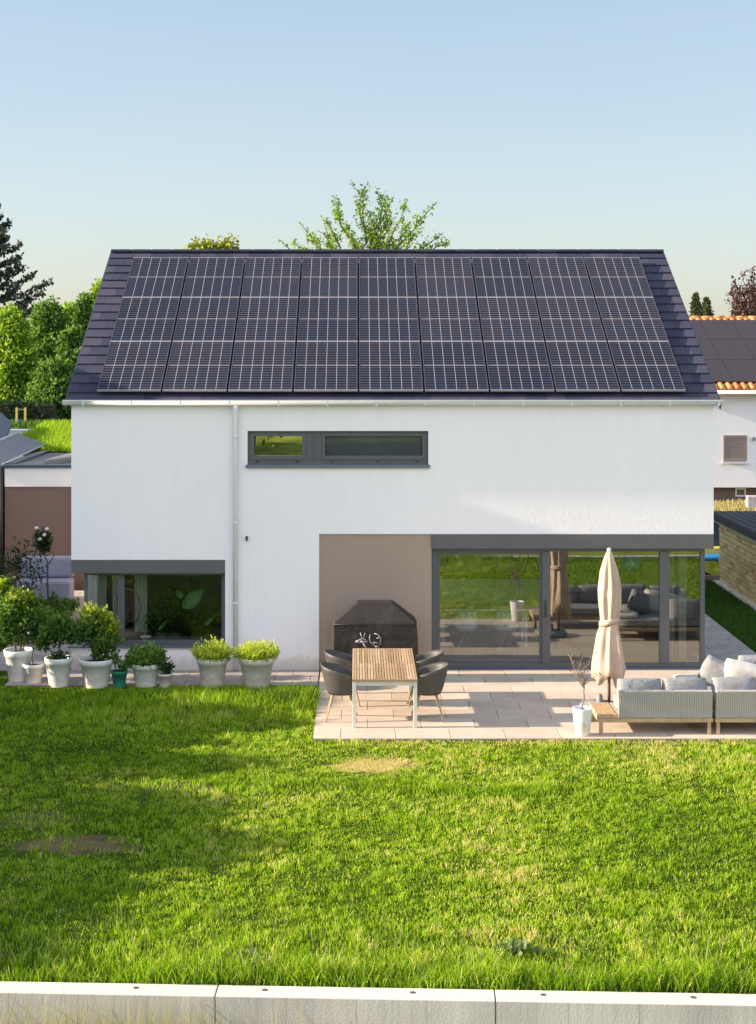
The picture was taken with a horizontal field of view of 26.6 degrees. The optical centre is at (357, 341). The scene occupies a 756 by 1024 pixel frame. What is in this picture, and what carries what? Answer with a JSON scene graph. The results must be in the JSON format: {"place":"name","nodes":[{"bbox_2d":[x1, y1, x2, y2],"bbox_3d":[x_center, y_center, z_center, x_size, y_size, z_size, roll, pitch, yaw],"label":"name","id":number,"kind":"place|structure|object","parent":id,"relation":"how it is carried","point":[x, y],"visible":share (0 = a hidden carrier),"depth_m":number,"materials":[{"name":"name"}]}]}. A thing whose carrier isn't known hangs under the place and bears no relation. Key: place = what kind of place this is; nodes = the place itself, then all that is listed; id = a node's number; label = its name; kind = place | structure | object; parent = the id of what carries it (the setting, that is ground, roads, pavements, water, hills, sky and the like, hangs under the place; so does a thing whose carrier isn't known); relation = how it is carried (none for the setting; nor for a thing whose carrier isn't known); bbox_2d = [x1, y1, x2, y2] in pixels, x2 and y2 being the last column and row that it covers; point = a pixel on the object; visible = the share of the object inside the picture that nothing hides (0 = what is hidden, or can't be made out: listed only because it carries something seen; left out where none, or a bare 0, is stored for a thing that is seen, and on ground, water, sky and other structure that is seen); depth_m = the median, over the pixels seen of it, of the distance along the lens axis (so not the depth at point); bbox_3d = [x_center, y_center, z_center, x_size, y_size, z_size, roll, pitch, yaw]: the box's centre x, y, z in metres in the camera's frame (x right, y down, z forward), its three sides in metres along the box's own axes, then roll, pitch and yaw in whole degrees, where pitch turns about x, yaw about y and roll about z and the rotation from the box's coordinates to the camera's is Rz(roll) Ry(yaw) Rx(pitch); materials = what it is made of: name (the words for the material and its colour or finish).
{"place":"outdoors","nodes":[
{"label":"outdoors","id":0,"kind":"place"},
{"bbox_2d":[21,418,70,451],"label":"roof grass","id":1,"kind":"structure","parent":0,"point":[54,435],"depth_m":44.04,"materials":[{"name":"green plant"}]},
{"bbox_2d":[0,602,755,1002],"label":"lawn","id":2,"kind":"structure","parent":0,"point":[86,840],"depth_m":18.40,"materials":[{"name":"plant"}]},
{"bbox_2d":[0,432,45,577],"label":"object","id":3,"kind":"structure","parent":2,"relation":"on","point":[16,445],"depth_m":39.69,"materials":[{"name":"metal"}]},
{"bbox_2d":[0,536,52,595],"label":"twiggy shrub","id":4,"kind":"object","parent":2,"relation":"on","point":[16,567],"visible":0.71,"depth_m":33.03,"materials":[{"name":"green plant"}]},
{"bbox_2d":[0,591,79,646],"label":"flower bed","id":5,"kind":"object","parent":2,"relation":"on","point":[62,605],"visible":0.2,"depth_m":33.67,"materials":[{"name":"green plant"}]},
{"bbox_2d":[0,449,87,590],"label":"garage","id":6,"kind":"structure","parent":2,"relation":"on","point":[38,488],"depth_m":36.90,"materials":[{"name":"paint"}]},
{"bbox_2d":[17,556,74,601],"bbox_3d":[-6.910,5.290,35.400,1.179,0.980,0.800,0,0,0],"label":"covered bench","id":7,"kind":"object","parent":2,"relation":"on","point":[60,580],"visible":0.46,"depth_m":35.45,"materials":[{"name":"grey fabric"}]},
{"bbox_2d":[106,651,129,687],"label":"potted plant","id":8,"kind":"object","parent":2,"relation":"on","point":[119,676],"visible":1,"depth_m":26.48,"materials":[{"name":"green plant"}]},
{"bbox_2d":[157,660,174,687],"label":"potted plant","id":9,"kind":"object","parent":2,"relation":"on","point":[165,674],"visible":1,"depth_m":26.48,"materials":[{"name":"green plant"}]},
{"bbox_2d":[212,944,270,971],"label":"leafy weed","id":10,"kind":"object","parent":2,"relation":"on","point":[251,953],"visible":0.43,"depth_m":14.66,"materials":[{"name":"green plant"}]},
{"bbox_2d":[62,249,723,670],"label":"family house","id":11,"kind":"structure","parent":2,"relation":"on","point":[292,525],"depth_m":27.90,"materials":[{"name":"paint"}]},
{"bbox_2d":[115,588,143,635],"bbox_3d":[-4.100,5.079,28.750,0.520,1.344,0.512,0,0,0],"label":"rattan chair","id":12,"kind":"object","parent":11,"relation":"in","point":[131,633],"visible":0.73,"depth_m":28.52,"materials":[{"name":"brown wood"}]},
{"bbox_2d":[97,341,170,391],"bbox_3d":[-4.002,0.466,28.728,1.160,0.090,1.745,0,29,0],"label":"solar panel","id":13,"kind":"object","parent":11,"relation":"attached to","point":[134,366],"visible":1,"depth_m":28.67,"materials":[{"name":"black glass"}]},
{"bbox_2d":[135,575,146,634],"bbox_3d":[-3.910,4.505,28.800,0.220,2.450,0.059,0,0,0],"label":"curtain","id":14,"kind":"object","parent":11,"relation":"hanging from","point":[141,586],"visible":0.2,"depth_m":28.80,"materials":[{"name":"white fabric"}]},
{"bbox_2d":[111,297,179,340],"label":"solar panel","id":15,"kind":"object","parent":11,"relation":"attached to","point":[146,319],"visible":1,"depth_m":30.22,"materials":[{"name":"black glass"}]},
{"bbox_2d":[67,573,224,647],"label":"corner window","id":16,"kind":"structure","parent":11,"relation":"in","point":[121,576],"depth_m":28.04,"materials":[{"name":"metal"}]},
{"bbox_2d":[123,257,187,296],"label":"solar panel","id":17,"kind":"object","parent":11,"relation":"attached to","point":[156,276],"visible":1,"depth_m":31.76,"materials":[{"name":"black glass"}]},
{"bbox_2d":[143,575,221,635],"bbox_3d":[-3.160,4.913,28.902,1.537,1.674,0.909,0,0,0],"label":"house plant","id":18,"kind":"object","parent":11,"relation":"in","point":[191,600],"visible":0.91,"depth_m":28.74,"materials":[{"name":"green plant"}]},
{"bbox_2d":[163,341,232,391],"bbox_3d":[-2.853,0.466,28.728,1.160,0.090,1.745,0,29,0],"label":"solar panel","id":19,"kind":"object","parent":11,"relation":"attached to","point":[198,366],"visible":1,"depth_m":28.67,"materials":[{"name":"black glass"}]},
{"bbox_2d":[173,297,238,340],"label":"solar panel","id":20,"kind":"object","parent":11,"relation":"attached to","point":[206,318],"visible":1,"depth_m":30.22,"materials":[{"name":"blue glass"}]},
{"bbox_2d":[182,257,244,296],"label":"solar panel","id":21,"kind":"object","parent":11,"relation":"attached to","point":[213,276],"visible":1,"depth_m":31.76,"materials":[{"name":"blue glass"}]},
{"bbox_2d":[228,341,295,391],"bbox_3d":[-1.703,0.466,28.728,1.160,0.090,1.745,0,29,0],"label":"solar panel","id":22,"kind":"object","parent":11,"relation":"attached to","point":[262,366],"visible":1,"depth_m":28.67,"materials":[{"name":"blue glass"}]},
{"bbox_2d":[235,297,298,340],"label":"solar panel","id":23,"kind":"object","parent":11,"relation":"attached to","point":[267,318],"visible":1,"depth_m":30.22,"materials":[{"name":"blue glass"}]},
{"bbox_2d":[241,257,301,296],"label":"solar panel","id":24,"kind":"object","parent":11,"relation":"attached to","point":[271,276],"visible":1,"depth_m":31.76,"materials":[{"name":"blue glass"}]},
{"bbox_2d":[293,341,357,391],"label":"solar panel","id":25,"kind":"object","parent":11,"relation":"attached to","point":[326,366],"visible":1,"depth_m":28.67,"materials":[{"name":"blue glass"}]},
{"bbox_2d":[297,297,357,340],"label":"solar panel","id":26,"kind":"object","parent":11,"relation":"attached to","point":[328,318],"visible":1,"depth_m":30.22,"materials":[{"name":"blue glass"}]},
{"bbox_2d":[299,257,358,296],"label":"solar panel","id":27,"kind":"object","parent":11,"relation":"attached to","point":[328,276],"visible":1,"depth_m":31.76,"materials":[{"name":"blue glass"}]},
{"bbox_2d":[246,431,429,467],"bbox_3d":[-0.340,1.889,27.954,3.220,0.643,0.212,0,0,0],"label":"strip window","id":28,"kind":"structure","parent":11,"relation":"in","point":[266,449],"depth_m":27.96,"materials":[{"name":"glass"}]},
{"bbox_2d":[359,257,416,296],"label":"solar panel","id":29,"kind":"object","parent":11,"relation":"attached to","point":[386,276],"visible":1,"depth_m":31.76,"materials":[{"name":"blue glass"}]},
{"bbox_2d":[358,297,419,340],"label":"solar panel","id":30,"kind":"object","parent":11,"relation":"attached to","point":[388,318],"visible":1,"depth_m":30.22,"materials":[{"name":"blue glass"}]},
{"bbox_2d":[358,341,423,391],"bbox_3d":[0.596,0.466,28.728,1.160,0.090,1.745,0,29,0],"label":"solar panel","id":31,"kind":"object","parent":11,"relation":"attached to","point":[390,366],"visible":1,"depth_m":28.67,"materials":[{"name":"black glass"}]},
{"bbox_2d":[415,257,475,296],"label":"solar panel","id":32,"kind":"object","parent":11,"relation":"attached to","point":[444,276],"visible":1,"depth_m":31.76,"materials":[{"name":"blue glass"}]},
{"bbox_2d":[418,297,481,342],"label":"solar panel","id":33,"kind":"object","parent":11,"relation":"attached to","point":[449,318],"visible":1,"depth_m":30.22,"materials":[{"name":"blue glass"}]},
{"bbox_2d":[421,341,488,391],"bbox_3d":[1.746,0.466,28.728,1.160,0.090,1.745,0,29,0],"label":"solar panel","id":34,"kind":"object","parent":11,"relation":"attached to","point":[454,366],"visible":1,"depth_m":28.67,"materials":[{"name":"blue glass"}]},
{"bbox_2d":[453,611,477,653],"bbox_3d":[2.000,5.358,29.488,0.472,0.796,0.495,0,0,0],"label":"shell chair","id":35,"kind":"object","parent":11,"relation":"in","point":[465,622],"visible":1,"depth_m":29.30,"materials":[{"name":"white plastic"}]},
{"bbox_2d":[440,602,532,646],"bbox_3d":[2.400,5.385,30.350,1.800,0.730,0.900,0,0,0],"label":"indoor table","id":36,"kind":"object","parent":11,"relation":"in","point":[522,607],"visible":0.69,"depth_m":30.21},
{"bbox_2d":[440,572,554,621],"bbox_3d":[2.400,5.285,32.970,3.280,0.930,0.620,0,0,0],"label":"window","id":37,"kind":"structure","parent":11,"relation":"in","point":[489,586],"depth_m":32.70,"materials":[{"name":"glass"}]},
{"bbox_2d":[472,257,534,297],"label":"solar panel","id":38,"kind":"object","parent":11,"relation":"attached to","point":[502,276],"visible":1,"depth_m":31.76,"materials":[{"name":"blue glass"}]},
{"bbox_2d":[493,611,518,653],"bbox_3d":[2.750,5.358,29.488,0.472,0.796,0.495,0,0,0],"label":"shell chair","id":39,"kind":"object","parent":11,"relation":"in","point":[506,622],"visible":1,"depth_m":29.30,"materials":[{"name":"white plastic"}]},
{"bbox_2d":[477,297,543,340],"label":"solar panel","id":40,"kind":"object","parent":11,"relation":"attached to","point":[509,319],"visible":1,"depth_m":30.22,"materials":[{"name":"blue glass"}]},
{"bbox_2d":[484,341,553,391],"bbox_3d":[2.895,0.466,28.728,1.160,0.090,1.745,0,29,0],"label":"solar panel","id":41,"kind":"object","parent":11,"relation":"attached to","point":[518,366],"visible":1,"depth_m":28.67,"materials":[{"name":"blue glass"}]},
{"bbox_2d":[528,257,593,297],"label":"solar panel","id":42,"kind":"object","parent":11,"relation":"attached to","point":[560,277],"visible":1,"depth_m":31.76,"materials":[{"name":"blue glass"}]},
{"bbox_2d":[432,549,704,667],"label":"sliding door","id":43,"kind":"structure","parent":11,"relation":"in","point":[695,558],"depth_m":28.00,"materials":[{"name":"metal"}]},
{"bbox_2d":[537,297,605,340],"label":"solar panel","id":44,"kind":"object","parent":11,"relation":"attached to","point":[570,318],"visible":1,"depth_m":30.22,"materials":[{"name":"blue glass"}]},
{"bbox_2d":[546,341,619,391],"bbox_3d":[4.045,0.466,28.728,1.160,0.090,1.745,0,29,0],"label":"solar panel","id":45,"kind":"object","parent":11,"relation":"attached to","point":[582,366],"visible":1,"depth_m":28.67,"materials":[{"name":"blue glass"}]},
{"bbox_2d":[550,592,644,638],"bbox_3d":[4.600,5.315,30.975,1.800,0.770,0.950,0,0,0],"label":"indoor sofa","id":46,"kind":"object","parent":11,"relation":"in","point":[574,615],"visible":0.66,"depth_m":31.08,"materials":[{"name":"grey fabric"}]},
{"bbox_2d":[585,257,652,297],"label":"solar panel","id":47,"kind":"object","parent":11,"relation":"attached to","point":[617,276],"visible":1,"depth_m":31.76,"materials":[{"name":"black glass"}]},
{"bbox_2d":[621,552,640,570],"bbox_3d":[4.950,3.660,28.900,0.360,1.000,0.360,0,0,0],"label":"pendant lamp","id":48,"kind":"object","parent":11,"relation":"hanging from","point":[630,561],"visible":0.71,"depth_m":28.77,"materials":[{"name":"green glass"}]},
{"bbox_2d":[596,297,667,340],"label":"solar panel","id":49,"kind":"object","parent":11,"relation":"attached to","point":[631,318],"visible":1,"depth_m":30.22,"materials":[{"name":"blue glass"}]},
{"bbox_2d":[608,341,685,391],"bbox_3d":[5.194,0.466,28.728,1.160,0.090,1.745,0,29,0],"label":"solar panel","id":50,"kind":"object","parent":11,"relation":"attached to","point":[646,366],"visible":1,"depth_m":28.67,"materials":[{"name":"black glass"}]},
{"bbox_2d":[669,552,672,661],"bbox_3d":[5.560,4.505,28.400,0.120,2.450,0.059,0,0,0],"label":"curtain","id":51,"kind":"object","parent":11,"relation":"hanging from","point":[670,606],"visible":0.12,"depth_m":28.40,"materials":[{"name":"white fabric"}]},
{"bbox_2d":[679,552,685,661],"bbox_3d":[5.790,4.505,28.400,0.140,2.450,0.059,0,0,0],"label":"curtain","id":52,"kind":"object","parent":11,"relation":"hanging from","point":[682,606],"visible":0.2,"depth_m":28.39,"materials":[{"name":"white fabric"}]},
{"bbox_2d":[492,936,546,960],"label":"leafy weed","id":53,"kind":"object","parent":2,"relation":"on","point":[519,945],"visible":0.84,"depth_m":14.93,"materials":[{"name":"green plant"}]},
{"bbox_2d":[705,580,755,651],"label":"side grass","id":54,"kind":"structure","parent":2,"relation":"on","point":[716,595],"depth_m":33.65,"materials":[{"name":"green plant"}]},
{"bbox_2d":[714,511,755,602],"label":"wood shed","id":55,"kind":"structure","parent":54,"relation":"on","point":[737,548],"depth_m":36.47,"materials":[{"name":"wood"}]},
{"bbox_2d":[0,591,755,684],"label":"path","id":56,"kind":"structure","parent":0,"point":[722,643],"depth_m":27.94,"materials":[{"name":"grey concrete"}]},
{"bbox_2d":[0,575,58,681],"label":"potted plant","id":57,"kind":"object","parent":56,"relation":"on","point":[19,603],"visible":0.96,"depth_m":26.95,"materials":[{"name":"green plant"}]},
{"bbox_2d":[22,617,44,683],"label":"potted plant","id":58,"kind":"object","parent":56,"relation":"on","point":[33,671],"visible":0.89,"depth_m":26.80,"materials":[{"name":"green plant"}]},
{"bbox_2d":[31,525,55,606],"bbox_3d":[-6.594,4.817,33.470,0.522,1.927,0.528,0,0,0],"label":"standard rose","id":59,"kind":"object","parent":56,"relation":"on","point":[43,536],"visible":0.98,"depth_m":33.45,"materials":[{"name":"green plant"}]},
{"bbox_2d":[32,608,79,687],"bbox_3d":[-4.988,5.082,26.583,0.830,1.326,0.577,0,0,0],"label":"potted plant","id":60,"kind":"object","parent":56,"relation":"on","point":[58,664],"visible":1,"depth_m":26.48,"materials":[{"name":"green plant"}]},
{"bbox_2d":[67,600,125,688],"bbox_3d":[-4.409,5.032,26.544,1.109,1.426,0.738,0,0,0],"label":"potted plant","id":61,"kind":"object","parent":56,"relation":"on","point":[100,627],"visible":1,"depth_m":26.44,"materials":[{"name":"green plant"}]},
{"bbox_2d":[122,637,170,687],"bbox_3d":[-3.526,5.337,26.633,0.799,0.815,0.816,0,0,-42],"label":"potted plant","id":62,"kind":"object","parent":56,"relation":"on","point":[143,661],"visible":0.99,"depth_m":26.45,"materials":[{"name":"green plant"}]},
{"bbox_2d":[189,635,235,687],"bbox_3d":[-2.407,5.308,26.557,0.789,0.874,0.773,0,0,0],"label":"potted plant","id":63,"kind":"object","parent":56,"relation":"on","point":[212,660],"visible":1,"depth_m":26.38,"materials":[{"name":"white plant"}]},
{"bbox_2d":[232,638,280,688],"bbox_3d":[-1.700,5.337,26.567,0.876,0.816,0.879,0,0,0],"label":"potted plant","id":64,"kind":"object","parent":56,"relation":"on","point":[257,661],"visible":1,"depth_m":26.37,"materials":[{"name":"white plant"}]},
{"bbox_2d":[0,0,755,325],"label":"sky","id":65,"kind":"structure","parent":0,"point":[125,124],"materials":[{"name":"blue"}]},
{"bbox_2d":[0,618,755,740],"bbox_3d":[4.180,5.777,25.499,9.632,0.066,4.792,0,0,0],"label":"patio","id":66,"kind":"structure","parent":0,"point":[549,715],"depth_m":24.69,"materials":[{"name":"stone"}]},
{"bbox_2d":[320,662,356,722],"bbox_3d":[-0.277,5.323,24.280,0.577,0.850,0.611,0,0,0],"label":"tub chair","id":67,"kind":"object","parent":66,"relation":"on","point":[337,678],"visible":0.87,"depth_m":24.08,"materials":[{"name":"plastic"}]},
{"bbox_2d":[324,650,360,706],"bbox_3d":[-0.237,5.323,25.298,0.577,0.850,0.610,0,0,-3],"label":"tub chair","id":68,"kind":"object","parent":66,"relation":"on","point":[339,657],"visible":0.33,"depth_m":25.12,"materials":[{"name":"grey plastic"}]},
{"bbox_2d":[332,600,417,678],"bbox_3d":[0.303,5.065,27.161,1.491,1.260,0.715,0,0,0],"label":"covered barbecue","id":69,"kind":"object","parent":66,"relation":"on","point":[374,624],"visible":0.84,"depth_m":26.85,"materials":[{"name":"fabric"}]},
{"bbox_2d":[352,648,417,727],"bbox_3d":[0.410,5.384,24.900,0.970,0.722,2.400,0,0,0],"label":"dining table","id":70,"kind":"object","parent":66,"relation":"on","point":[409,681],"visible":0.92,"depth_m":24.43,"materials":[{"name":"brown wood"}]},
{"bbox_2d":[408,650,443,707],"bbox_3d":[1.087,5.323,25.278,0.577,0.850,0.610,0,0,3],"label":"tub chair","id":71,"kind":"object","parent":66,"relation":"on","point":[427,658],"visible":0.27,"depth_m":25.11,"materials":[{"name":"grey plastic"}]},
{"bbox_2d":[411,662,448,722],"bbox_3d":[1.107,5.323,24.280,0.577,0.850,0.611,0,0,0],"label":"tub chair","id":72,"kind":"object","parent":66,"relation":"on","point":[431,678],"visible":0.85,"depth_m":24.08,"materials":[{"name":"grey plastic"}]},
{"bbox_2d":[566,650,601,736],"bbox_3d":[3.287,5.132,23.358,0.485,1.226,0.489,0,0,-43],"label":"potted shrub","id":73,"kind":"object","parent":66,"relation":"on","point":[582,715],"visible":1,"depth_m":23.21,"materials":[{"name":"white ceramic"}]},
{"bbox_2d":[579,548,625,711],"bbox_3d":[3.830,4.482,24.900,0.719,2.525,0.620,0,0,0],"label":"patio umbrella","id":74,"kind":"object","parent":66,"relation":"on","point":[608,661],"visible":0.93,"depth_m":24.77,"materials":[{"name":"beige fabric"}]},
{"bbox_2d":[589,677,712,734],"bbox_3d":[4.357,5.349,23.735,1.675,0.791,0.929,0,0,0],"label":"lounge sofa","id":75,"kind":"object","parent":66,"relation":"on","point":[684,699],"visible":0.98,"depth_m":23.30,"materials":[{"name":"grey fabric"}]},
{"bbox_2d":[706,655,755,689],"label":"chaise sofa","id":76,"kind":"object","parent":66,"relation":"on","point":[749,658],"visible":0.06,"depth_m":25.18,"materials":[{"name":"white fabric"}]},
{"bbox_2d":[697,655,724,683],"bbox_3d":[5.620,5.160,24.700,0.703,0.618,0.274,0,0,16],"label":"grey throw pillow","id":77,"kind":"object","parent":76,"relation":"on","point":[711,666],"visible":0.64,"depth_m":24.64,"materials":[{"name":"grey fabric"}]},
{"bbox_2d":[724,658,755,677],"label":"beige throw pillow","id":78,"kind":"object","parent":76,"relation":"on","point":[735,668],"visible":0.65,"depth_m":24.47,"materials":[{"name":"beige fabric"}]},
{"bbox_2d":[711,677,755,734],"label":"corner sofa","id":79,"kind":"object","parent":66,"relation":"on","point":[734,699],"visible":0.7,"depth_m":23.30,"materials":[{"name":"grey wood"}]},
{"bbox_2d":[19,418,740,574],"bbox_3d":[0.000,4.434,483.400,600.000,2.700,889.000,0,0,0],"label":"garden terrain","id":80,"kind":"structure","parent":0,"point":[711,567],"depth_m":40.01,"materials":[{"name":"green plant"}]},
{"bbox_2d":[0,301,39,402],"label":"broadleaf tree","id":81,"kind":"object","parent":80,"relation":"on","point":[17,355],"visible":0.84,"depth_m":65.41,"materials":[{"name":"green plant"}]},
{"bbox_2d":[0,203,53,318],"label":"conifer tree","id":82,"kind":"object","parent":80,"relation":"on","point":[15,286],"visible":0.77,"depth_m":79.82,"materials":[{"name":"green plant"}]},
{"bbox_2d":[0,398,58,421],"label":"clipped hedge","id":83,"kind":"object","parent":80,"relation":"on","point":[37,409],"visible":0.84,"depth_m":63.10,"materials":[{"name":"green plant"}]},
{"bbox_2d":[18,355,73,420],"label":"broadleaf tree","id":84,"kind":"object","parent":80,"relation":"on","point":[51,379],"visible":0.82,"depth_m":64.44,"materials":[{"name":"green plant"}]},
{"bbox_2d":[27,294,72,362],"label":"broadleaf tree","id":85,"kind":"object","parent":80,"relation":"on","point":[47,318],"visible":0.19,"depth_m":69.52,"materials":[{"name":"green plant"}]},
{"bbox_2d":[53,323,85,370],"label":"broadleaf tree","id":86,"kind":"object","parent":80,"relation":"on","point":[70,339],"visible":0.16,"depth_m":67.65,"materials":[{"name":"green plant"}]},
{"bbox_2d":[68,291,93,335],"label":"broadleaf tree","id":87,"kind":"object","parent":80,"relation":"on","point":[82,308],"visible":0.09,"depth_m":70.75,"materials":[{"name":"green plant"}]},
{"bbox_2d":[183,232,239,249],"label":"yellow tree","id":88,"kind":"object","parent":80,"relation":"on","point":[225,243],"visible":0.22,"depth_m":59.86,"materials":[{"name":"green plant"}]},
{"bbox_2d":[278,180,449,249],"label":"spreading tree","id":89,"kind":"object","parent":80,"relation":"on","point":[370,237],"visible":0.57,"depth_m":59.80,"materials":[{"name":"green plant"}]},
{"bbox_2d":[689,316,755,502],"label":"neighbour house","id":90,"kind":"structure","parent":80,"relation":"on","point":[735,446],"depth_m":45.00,"materials":[{"name":"white paint"}]},
{"bbox_2d":[697,339,720,359],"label":"black solar panel","id":91,"kind":"object","parent":90,"relation":"attached to","point":[709,352],"visible":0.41,"depth_m":47.23,"materials":[{"name":"grey"}]},
{"bbox_2d":[705,360,732,381],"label":"black solar panel","id":92,"kind":"object","parent":90,"relation":"attached to","point":[718,371],"visible":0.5,"depth_m":45.68,"materials":[{"name":"grey"}]},
{"bbox_2d":[698,320,741,338],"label":"black solar panel","id":93,"kind":"object","parent":90,"relation":"attached to","point":[719,329],"visible":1,"depth_m":48.89,"materials":[{"name":"grey"}]},
{"bbox_2d":[709,339,754,359],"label":"black solar panel","id":94,"kind":"object","parent":90,"relation":"attached to","point":[731,349],"visible":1,"depth_m":47.31,"materials":[{"name":"grey"}]},
{"bbox_2d":[722,435,748,463],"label":"window","id":95,"kind":"structure","parent":90,"relation":"in","point":[728,452],"depth_m":44.98,"materials":[{"name":"grey glass"}]},
{"bbox_2d":[721,360,755,381],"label":"black solar panel","id":96,"kind":"object","parent":90,"relation":"attached to","point":[741,370],"visible":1,"depth_m":45.83,"materials":[{"name":"grey"}]},
{"bbox_2d":[730,320,755,339],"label":"black solar panel","id":97,"kind":"object","parent":90,"relation":"attached to","point":[745,329],"visible":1,"depth_m":48.97,"materials":[{"name":"grey"}]},
{"bbox_2d":[714,498,755,510],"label":"dry grass","id":98,"kind":"structure","parent":80,"relation":"on","point":[734,505],"depth_m":43.31,"materials":[{"name":"yellow plant"}]},
{"bbox_2d":[724,265,755,315],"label":"copper tree","id":99,"kind":"object","parent":80,"relation":"on","point":[743,308],"visible":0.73,"depth_m":70.17,"materials":[{"name":"red plant"}]},
{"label":"meadow","id":100,"kind":"structure","parent":0,"visible":0},
{"bbox_2d":[0,983,365,1023],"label":"meadow grass","id":101,"kind":"structure","parent":100,"relation":"on","point":[121,1020],"depth_m":13.74,"materials":[{"name":"green plant"}]},
{"bbox_2d":[0,981,755,1023],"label":"retaining wall","id":102,"kind":"structure","parent":100,"relation":"on","point":[416,1006],"depth_m":13.88,"materials":[{"name":"concrete"}]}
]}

